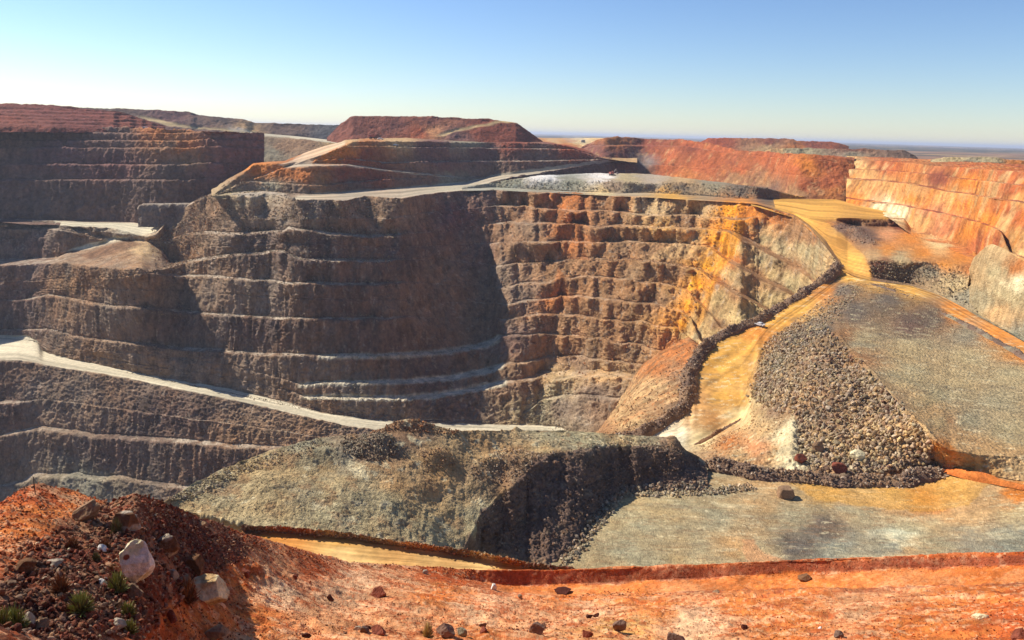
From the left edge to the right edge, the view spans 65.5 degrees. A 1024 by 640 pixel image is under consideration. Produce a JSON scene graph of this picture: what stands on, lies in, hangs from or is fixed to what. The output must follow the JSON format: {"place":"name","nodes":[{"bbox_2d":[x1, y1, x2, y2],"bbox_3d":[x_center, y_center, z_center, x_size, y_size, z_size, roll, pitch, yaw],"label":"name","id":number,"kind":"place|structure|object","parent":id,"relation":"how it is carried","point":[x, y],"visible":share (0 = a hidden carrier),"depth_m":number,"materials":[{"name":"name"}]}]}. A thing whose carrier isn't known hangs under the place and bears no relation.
{"place":"outdoors","nodes":[
{"label":"outdoors","id":0,"kind":"place"},
{"bbox_2d":[0,103,164,132],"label":"hill","id":1,"kind":"structure","parent":0,"point":[15,117],"depth_m":975.77,"materials":[{"name":"brown soil"}]},
{"bbox_2d":[0,126,263,224],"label":"terrain","id":2,"kind":"structure","parent":0,"point":[118,174],"depth_m":882.58,"materials":[{"name":"brown stone"}]},
{"bbox_2d":[137,203,189,227],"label":"terrain","id":3,"kind":"structure","parent":0,"point":[168,215],"depth_m":783.16,"materials":[{"name":"grey stone"}]},
{"bbox_2d":[141,116,255,132],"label":"dirt road","id":4,"kind":"structure","parent":0,"point":[163,122],"depth_m":1398.12,"materials":[{"name":"brown soil"}]},
{"bbox_2d":[78,107,338,139],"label":"hill","id":5,"kind":"structure","parent":0,"point":[188,118],"depth_m":1447.13,"materials":[{"name":"soil"}]},
{"bbox_2d":[0,221,565,430],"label":"dirt road","id":6,"kind":"structure","parent":0,"point":[23,347],"depth_m":680.46,"materials":[{"name":"beige soil"}]},
{"bbox_2d":[250,132,336,142],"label":"dirt road","id":7,"kind":"structure","parent":0,"point":[314,139],"depth_m":1123.27,"materials":[{"name":"beige soil"}]},
{"bbox_2d":[264,134,334,161],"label":"terrain","id":8,"kind":"structure","parent":0,"point":[281,148],"depth_m":1089.42,"materials":[{"name":"brown soil"}]},
{"bbox_2d":[260,533,540,569],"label":"dirt road","id":9,"kind":"structure","parent":0,"point":[351,550],"depth_m":98.86,"materials":[{"name":"soil"}]},
{"bbox_2d":[241,525,575,569],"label":"terrain","id":10,"kind":"structure","parent":0,"point":[257,533],"depth_m":100.72,"materials":[{"name":"soil"}]},
{"bbox_2d":[211,138,614,198],"bbox_3d":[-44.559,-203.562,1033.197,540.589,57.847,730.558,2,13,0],"label":"terrain","id":11,"kind":"structure","parent":0,"point":[464,161],"depth_m":896.87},
{"bbox_2d":[368,134,376,138],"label":"haul truck","id":12,"kind":"object","parent":11,"relation":"on","point":[371,136],"visible":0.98,"depth_m":978.45,"materials":[{"name":"metal"}]},
{"bbox_2d":[0,189,839,502],"bbox_3d":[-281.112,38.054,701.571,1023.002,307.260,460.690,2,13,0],"label":"terrain","id":13,"kind":"structure","parent":0,"point":[446,271],"depth_m":671.62,"materials":[{"name":"brown stone"}]},
{"bbox_2d":[0,180,833,498],"bbox_3d":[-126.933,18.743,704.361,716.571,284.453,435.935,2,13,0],"label":"rubble","id":14,"kind":"object","parent":13,"relation":"on","point":[232,190],"visible":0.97,"depth_m":683.80,"materials":[{"name":"stone"}]},
{"bbox_2d":[327,116,542,142],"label":"hill","id":15,"kind":"structure","parent":0,"point":[364,127],"depth_m":1118.83,"materials":[{"name":"brown soil"}]},
{"bbox_2d":[164,419,707,564],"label":"terrain","id":16,"kind":"structure","parent":0,"point":[404,496],"depth_m":162.54,"materials":[{"name":"soil"}]},
{"bbox_2d":[168,419,1009,569],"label":"rubble","id":17,"kind":"object","parent":16,"relation":"on","point":[701,487],"visible":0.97,"depth_m":169.44,"materials":[{"name":"grey gravel"}]},
{"bbox_2d":[280,141,616,199],"bbox_3d":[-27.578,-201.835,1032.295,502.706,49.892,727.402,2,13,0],"label":"dirt road","id":18,"kind":"structure","parent":0,"point":[306,159],"depth_m":844.67,"materials":[{"name":"beige soil"}]},
{"bbox_2d":[438,121,507,135],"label":"dirt road","id":19,"kind":"structure","parent":0,"point":[446,133],"depth_m":1128.59,"materials":[{"name":"brown soil"}]},
{"bbox_2d":[0,483,1023,639],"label":"terrain","id":20,"kind":"structure","parent":0,"point":[874,586],"depth_m":62.13,"materials":[{"name":"red soil"}]},
{"bbox_2d":[0,605,13,625],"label":"shrub","id":21,"kind":"object","parent":20,"relation":"on","point":[4,615],"visible":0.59,"depth_m":20.71,"materials":[{"name":"green plant"}]},
{"bbox_2d":[6,602,30,628],"bbox_3d":[-13.221,7.899,21.175,0.642,0.819,0.683,14,18,42],"label":"shrub","id":22,"kind":"object","parent":20,"relation":"on","point":[18,616],"visible":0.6,"depth_m":21.15,"materials":[{"name":"green plant"}]},
{"bbox_2d":[15,558,36,573],"bbox_3d":[-15.744,8.050,25.791,0.611,0.653,0.537,10,16,33],"label":"boulder","id":23,"kind":"object","parent":20,"relation":"on","point":[26,565],"visible":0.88,"depth_m":25.67,"materials":[{"name":"brown stone"}]},
{"bbox_2d":[23,612,35,623],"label":"boulder","id":24,"kind":"object","parent":20,"relation":"on","point":[30,615],"visible":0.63,"depth_m":22.03,"materials":[{"name":"grey stone"}]},
{"bbox_2d":[35,617,48,628],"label":"boulder","id":25,"kind":"object","parent":20,"relation":"on","point":[42,622],"visible":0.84,"depth_m":22.15,"materials":[{"name":"stone"}]},
{"bbox_2d":[47,558,63,566],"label":"boulder","id":26,"kind":"object","parent":20,"relation":"on","point":[56,562],"visible":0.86,"depth_m":28.29,"materials":[{"name":"white stone"}]},
{"bbox_2d":[48,571,73,593],"bbox_3d":[-14.176,8.262,24.964,0.730,0.834,0.739,2,13,0],"label":"shrub","id":27,"kind":"object","parent":20,"relation":"on","point":[62,585],"visible":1,"depth_m":24.91,"materials":[{"name":"brown plant"}]},
{"bbox_2d":[66,534,80,549],"bbox_3d":[-17.285,8.819,31.283,0.632,0.690,0.705,2,13,0],"label":"shrub","id":28,"kind":"object","parent":20,"relation":"on","point":[73,542],"visible":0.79,"depth_m":31.25,"materials":[{"name":"brown plant"}]},
{"bbox_2d":[65,589,96,617],"bbox_3d":[-13.078,8.522,24.069,0.880,0.845,0.896,7,14,22],"label":"shrub","id":29,"kind":"object","parent":20,"relation":"on","point":[80,603],"visible":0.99,"depth_m":24.01,"materials":[{"name":"green plant"}]},
{"bbox_2d":[72,499,99,521],"bbox_3d":[-18.957,8.575,35.601,1.144,1.127,0.852,2,13,0],"label":"boulder","id":30,"kind":"object","parent":20,"relation":"on","point":[88,510],"visible":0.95,"depth_m":35.35,"materials":[{"name":"brown stone"}]},
{"bbox_2d":[90,552,100,561],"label":"shrub","id":31,"kind":"object","parent":20,"relation":"on","point":[95,556],"visible":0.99,"depth_m":29.88,"materials":[{"name":"green plant"}]},
{"bbox_2d":[98,544,106,551],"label":"boulder","id":32,"kind":"object","parent":20,"relation":"on","point":[103,547],"visible":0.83,"depth_m":31.32,"materials":[{"name":"white stone"}]},
{"bbox_2d":[97,537,111,547],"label":"shrub","id":33,"kind":"object","parent":20,"relation":"on","point":[104,541],"visible":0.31,"depth_m":32.12,"materials":[{"name":"brown plant"}]},
{"bbox_2d":[109,517,122,533],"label":"shrub","id":34,"kind":"object","parent":20,"relation":"on","point":[116,526],"visible":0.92,"depth_m":34.45,"materials":[{"name":"green plant"}]},
{"bbox_2d":[107,570,130,592],"bbox_3d":[-13.785,9.110,27.778,0.757,0.910,0.800,10,15,30],"label":"shrub","id":35,"kind":"object","parent":20,"relation":"on","point":[117,583],"visible":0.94,"depth_m":27.72,"materials":[{"name":"green plant"}]},
{"bbox_2d":[113,617,126,628],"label":"boulder","id":36,"kind":"object","parent":20,"relation":"on","point":[120,623],"visible":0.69,"depth_m":24.79,"materials":[{"name":"white stone"}]},
{"bbox_2d":[118,600,136,617],"bbox_3d":[-12.627,9.501,26.165,0.601,0.664,0.654,-10,18,-41],"label":"shrub","id":37,"kind":"object","parent":20,"relation":"on","point":[126,608],"visible":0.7,"depth_m":26.13,"materials":[{"name":"green plant"}]},
{"bbox_2d":[113,510,141,530],"bbox_3d":[-16.983,8.856,35.069,1.006,0.962,0.875,-10,18,-41],"label":"boulder","id":38,"kind":"object","parent":20,"relation":"on","point":[129,521],"visible":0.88,"depth_m":34.80,"materials":[{"name":"brown stone"}]},
{"bbox_2d":[124,618,139,635],"bbox_3d":[-12.034,9.642,25.086,0.589,0.589,0.573,2,13,0],"label":"shrub","id":39,"kind":"object","parent":20,"relation":"on","point":[130,628],"visible":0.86,"depth_m":25.05,"materials":[{"name":"green plant"}]},
{"bbox_2d":[123,583,143,601],"bbox_3d":[-13.392,9.658,28.226,0.750,0.683,0.600,2,13,0],"label":"boulder","id":40,"kind":"object","parent":20,"relation":"on","point":[134,589],"visible":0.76,"depth_m":28.11,"materials":[{"name":"stone"}]},
{"bbox_2d":[119,539,154,582],"bbox_3d":[-14.090,9.095,29.983,1.200,1.995,0.962,-2,14,-16],"label":"boulder","id":41,"kind":"object","parent":20,"relation":"on","point":[136,560],"visible":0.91,"depth_m":29.59,"materials":[{"name":"white stone"}]},
{"bbox_2d":[157,533,179,557],"bbox_3d":[-15.979,10.517,37.073,1.029,1.273,0.832,-3,14,-18],"label":"boulder","id":42,"kind":"object","parent":20,"relation":"on","point":[168,543],"visible":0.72,"depth_m":36.77,"materials":[{"name":"brown stone"}]},
{"bbox_2d":[166,610,176,622],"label":"boulder","id":43,"kind":"object","parent":20,"relation":"on","point":[171,616],"visible":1,"depth_m":31.36,"materials":[{"name":"brown stone"}]},
{"bbox_2d":[169,569,178,580],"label":"boulder","id":44,"kind":"object","parent":20,"relation":"on","point":[174,574],"visible":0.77,"depth_m":34.88,"materials":[{"name":"grey stone"}]},
{"bbox_2d":[180,575,191,585],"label":"boulder","id":45,"kind":"object","parent":20,"relation":"on","point":[186,577],"visible":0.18,"depth_m":36.95,"materials":[{"name":"brown stone"}]},
{"bbox_2d":[179,575,200,606],"bbox_3d":[-14.483,12.058,35.610,1.034,1.485,1.081,2,13,0],"label":"shrub","id":46,"kind":"object","parent":20,"relation":"on","point":[189,593],"visible":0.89,"depth_m":35.56,"materials":[{"name":"brown plant"}]},
{"bbox_2d":[185,553,204,575],"bbox_3d":[-15.942,12.413,39.987,0.965,1.297,0.772,2,13,0],"label":"boulder","id":47,"kind":"object","parent":20,"relation":"on","point":[195,561],"visible":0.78,"depth_m":39.67,"materials":[{"name":"brown stone"}]},
{"bbox_2d":[198,520,206,526],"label":"boulder","id":48,"kind":"object","parent":20,"relation":"on","point":[202,523],"visible":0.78,"depth_m":51.20,"materials":[{"name":"stone"}]},
{"bbox_2d":[191,573,229,605],"bbox_3d":[-14.612,13.213,38.396,1.676,1.599,1.341,2,13,0],"label":"boulder","id":49,"kind":"object","parent":20,"relation":"on","point":[213,588],"visible":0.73,"depth_m":38.14,"materials":[{"name":"grey stone"}]},
{"bbox_2d":[205,624,228,639],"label":"boulder","id":50,"kind":"object","parent":20,"relation":"on","point":[216,631],"visible":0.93,"depth_m":35.23,"materials":[{"name":"brown stone"}]},
{"bbox_2d":[241,568,249,577],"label":"boulder","id":51,"kind":"object","parent":20,"relation":"on","point":[246,572],"visible":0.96,"depth_m":50.01,"materials":[{"name":"brown stone"}]},
{"bbox_2d":[302,632,311,637],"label":"boulder","id":52,"kind":"object","parent":20,"relation":"on","point":[306,635],"visible":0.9,"depth_m":41.64,"materials":[{"name":"brown stone"}]},
{"bbox_2d":[327,594,333,601],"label":"boulder","id":53,"kind":"object","parent":20,"relation":"on","point":[329,597],"visible":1,"depth_m":59.77,"materials":[{"name":"brown stone"}]},
{"bbox_2d":[360,626,369,632],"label":"boulder","id":54,"kind":"object","parent":20,"relation":"on","point":[364,629],"visible":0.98,"depth_m":45.36,"materials":[{"name":"stone"}]},
{"bbox_2d":[371,586,385,597],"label":"boulder","id":55,"kind":"object","parent":20,"relation":"on","point":[378,592],"visible":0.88,"depth_m":67.99,"materials":[{"name":"red stone"}]},
{"bbox_2d":[371,624,385,635],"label":"boulder","id":56,"kind":"object","parent":20,"relation":"on","point":[377,629],"visible":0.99,"depth_m":45.53,"materials":[{"name":"red stone"}]},
{"bbox_2d":[420,621,433,637],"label":"shrub","id":57,"kind":"object","parent":20,"relation":"on","point":[428,632],"visible":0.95,"depth_m":47.65,"materials":[{"name":"brown plant"}]},
{"bbox_2d":[436,623,454,637],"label":"boulder","id":58,"kind":"object","parent":20,"relation":"on","point":[445,630],"visible":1,"depth_m":47.53,"materials":[{"name":"stone"}]},
{"bbox_2d":[457,627,466,636],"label":"boulder","id":59,"kind":"object","parent":20,"relation":"on","point":[462,631],"visible":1,"depth_m":48.67,"materials":[{"name":"beige stone"}]},
{"bbox_2d":[480,626,487,633],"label":"boulder","id":60,"kind":"object","parent":20,"relation":"on","point":[483,629],"visible":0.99,"depth_m":49.99,"materials":[{"name":"red stone"}]},
{"bbox_2d":[491,583,496,589],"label":"boulder","id":61,"kind":"object","parent":20,"relation":"on","point":[493,587],"visible":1,"depth_m":88.69,"materials":[{"name":"white stone"}]},
{"bbox_2d":[0,482,1023,639],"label":"rubble","id":62,"kind":"object","parent":20,"relation":"on","point":[56,625],"visible":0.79,"depth_m":33.67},
{"bbox_2d":[529,622,544,634],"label":"boulder","id":63,"kind":"object","parent":20,"relation":"on","point":[538,628],"visible":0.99,"depth_m":50.63,"materials":[{"name":"brown stone"}]},
{"bbox_2d":[554,586,570,594],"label":"boulder","id":64,"kind":"object","parent":20,"relation":"on","point":[563,590],"visible":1,"depth_m":89.65,"materials":[{"name":"brown stone"}]},
{"bbox_2d":[582,630,592,637],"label":"boulder","id":65,"kind":"object","parent":20,"relation":"on","point":[586,634],"visible":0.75,"depth_m":50.80,"materials":[{"name":"red stone"}]},
{"bbox_2d":[612,619,625,631],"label":"boulder","id":66,"kind":"object","parent":20,"relation":"on","point":[619,625],"visible":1,"depth_m":54.26,"materials":[{"name":"brown stone"}]},
{"bbox_2d":[666,632,684,639],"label":"boulder","id":67,"kind":"object","parent":20,"relation":"on","point":[672,636],"visible":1,"depth_m":49.87,"materials":[{"name":"brown stone"}]},
{"bbox_2d":[741,624,747,629],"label":"boulder","id":68,"kind":"object","parent":20,"relation":"on","point":[744,627],"visible":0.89,"depth_m":53.92,"materials":[{"name":"brown stone"}]},
{"bbox_2d":[798,573,811,581],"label":"boulder","id":69,"kind":"object","parent":20,"relation":"on","point":[805,577],"visible":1,"depth_m":83.66,"materials":[{"name":"beige stone"}]},
{"bbox_2d":[834,630,843,637],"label":"boulder","id":70,"kind":"object","parent":20,"relation":"on","point":[838,633],"visible":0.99,"depth_m":50.16,"materials":[{"name":"brown stone"}]},
{"bbox_2d":[971,613,988,619],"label":"boulder","id":71,"kind":"object","parent":20,"relation":"on","point":[978,616],"visible":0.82,"depth_m":52.59,"materials":[{"name":"white stone"}]},
{"bbox_2d":[1010,628,1023,639],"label":"boulder","id":72,"kind":"object","parent":20,"relation":"on","point":[1017,633],"visible":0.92,"depth_m":42.88,"materials":[{"name":"stone"}]},
{"bbox_2d":[539,138,636,162],"bbox_3d":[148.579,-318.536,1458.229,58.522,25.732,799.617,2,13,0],"label":"dirt road","id":73,"kind":"structure","parent":0,"point":[626,159],"depth_m":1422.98,"materials":[{"name":"beige soil"}]},
{"bbox_2d":[596,337,698,433],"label":"terrain","id":74,"kind":"structure","parent":0,"point":[657,359],"depth_m":445.39,"materials":[{"name":"brown soil"}]},
{"bbox_2d":[462,173,839,259],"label":"terrain","id":75,"kind":"structure","parent":0,"point":[622,179],"depth_m":825.48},
{"bbox_2d":[609,169,617,175],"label":"excavator","id":76,"kind":"object","parent":75,"relation":"on","point":[612,173],"visible":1,"depth_m":916.63,"materials":[{"name":"metal"}]},
{"bbox_2d":[467,187,839,262],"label":"dirt road","id":77,"kind":"structure","parent":0,"point":[768,203],"depth_m":744.32,"materials":[{"name":"beige soil"}]},
{"bbox_2d":[581,136,854,201],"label":"terrain","id":78,"kind":"structure","parent":0,"point":[811,176],"depth_m":971.01,"materials":[{"name":"orange stone"}]},
{"bbox_2d":[526,471,1023,568],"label":"terrain","id":79,"kind":"structure","parent":0,"point":[906,518],"depth_m":178.43,"materials":[{"name":"soil"}]},
{"bbox_2d":[777,485,794,499],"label":"boulder","id":80,"kind":"object","parent":79,"relation":"on","point":[785,492],"visible":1,"depth_m":191.78,"materials":[{"name":"brown stone"}]},
{"bbox_2d":[702,138,848,151],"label":"hill","id":81,"kind":"structure","parent":0,"point":[753,144],"depth_m":1566.75,"materials":[{"name":"brown soil"}]},
{"bbox_2d":[533,134,1023,160],"bbox_3d":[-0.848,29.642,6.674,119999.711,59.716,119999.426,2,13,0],"label":"ground","id":82,"kind":"structure","parent":0,"point":[926,151],"depth_m":5966.26,"materials":[{"name":"soil"}]},
{"bbox_2d":[751,199,897,279],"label":"dirt road","id":83,"kind":"structure","parent":0,"point":[815,214],"depth_m":606.16,"materials":[{"name":"yellow soil"}]},
{"bbox_2d":[653,269,1023,444],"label":"dirt road","id":84,"kind":"structure","parent":0,"point":[721,401],"depth_m":343.90,"materials":[{"name":"soil"}]},
{"bbox_2d":[755,322,764,326],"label":"utility vehicle","id":85,"kind":"object","parent":84,"relation":"on","point":[761,324],"visible":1,"depth_m":382.94,"materials":[{"name":"white paint"}]},
{"bbox_2d":[764,148,917,158],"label":"hill","id":86,"kind":"structure","parent":0,"point":[863,152],"depth_m":988.06,"materials":[{"name":"brown soil"}]},
{"bbox_2d":[681,280,1023,480],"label":"terrain","id":87,"kind":"structure","parent":0,"point":[960,363],"depth_m":253.54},
{"bbox_2d":[694,418,741,444],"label":"embankment","id":88,"kind":"structure","parent":87,"relation":"on","point":[718,431],"depth_m":298.98,"materials":[{"name":"soil"}]},
{"bbox_2d":[618,263,841,435],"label":"embankment","id":89,"kind":"structure","parent":87,"relation":"on","point":[736,331],"depth_m":356.35,"materials":[{"name":"soil"}]},
{"bbox_2d":[794,454,807,463],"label":"boulder","id":90,"kind":"object","parent":87,"relation":"on","point":[801,458],"visible":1,"depth_m":210.33,"materials":[{"name":"stone"}]},
{"bbox_2d":[599,223,1023,474],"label":"rubble","id":91,"kind":"object","parent":87,"relation":"on","point":[917,451],"visible":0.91,"depth_m":244.62,"materials":[{"name":"grey stone"}]},
{"bbox_2d":[615,261,1020,488],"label":"rubble","id":92,"kind":"object","parent":87,"relation":"on","point":[868,475],"visible":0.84,"depth_m":206.82,"materials":[{"name":"stone"}]},
{"bbox_2d":[812,442,824,451],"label":"boulder","id":93,"kind":"object","parent":87,"relation":"on","point":[818,446],"visible":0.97,"depth_m":215.79,"materials":[{"name":"brown stone"}]},
{"bbox_2d":[707,458,945,487],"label":"embankment","id":94,"kind":"structure","parent":87,"relation":"on","point":[925,478],"depth_m":201.97,"materials":[{"name":"rock"}]},
{"bbox_2d":[832,462,846,473],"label":"boulder","id":95,"kind":"object","parent":87,"relation":"on","point":[838,467],"visible":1,"depth_m":205.06,"materials":[{"name":"red stone"}]},
{"bbox_2d":[850,449,865,460],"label":"boulder","id":96,"kind":"object","parent":87,"relation":"on","point":[858,454],"visible":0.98,"depth_m":211.45,"materials":[{"name":"white stone"}]},
{"bbox_2d":[873,284,1023,359],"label":"embankment","id":97,"kind":"structure","parent":87,"relation":"on","point":[989,337],"depth_m":315.80,"materials":[{"name":"soil"}]},
{"bbox_2d":[944,468,1023,489],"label":"embankment","id":98,"kind":"structure","parent":87,"relation":"on","point":[981,477],"depth_m":195.62,"materials":[{"name":"soil"}]},
{"bbox_2d":[751,199,1022,340],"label":"terrain","id":99,"kind":"structure","parent":0,"point":[895,243],"depth_m":450.43,"materials":[{"name":"brown soil"}]},
{"bbox_2d":[827,473,1013,479],"bbox_3d":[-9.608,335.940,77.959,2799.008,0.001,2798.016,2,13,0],"label":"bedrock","id":100,"kind":"structure","parent":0,"point":[843,474],"depth_m":849.51,"materials":[{"name":"brown stone"}]},
{"bbox_2d":[846,156,1023,260],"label":"terrain","id":101,"kind":"structure","parent":0,"point":[965,208],"depth_m":548.65,"materials":[{"name":"orange stone"}]},
{"bbox_2d":[930,157,1023,163],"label":"hill","id":102,"kind":"structure","parent":0,"point":[976,159],"depth_m":678.37,"materials":[{"name":"brown soil"}]},
{"bbox_2d":[968,244,1023,340],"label":"terrain","id":103,"kind":"structure","parent":0,"point":[996,283],"depth_m":337.65,"materials":[{"name":"stone"}]}
]}

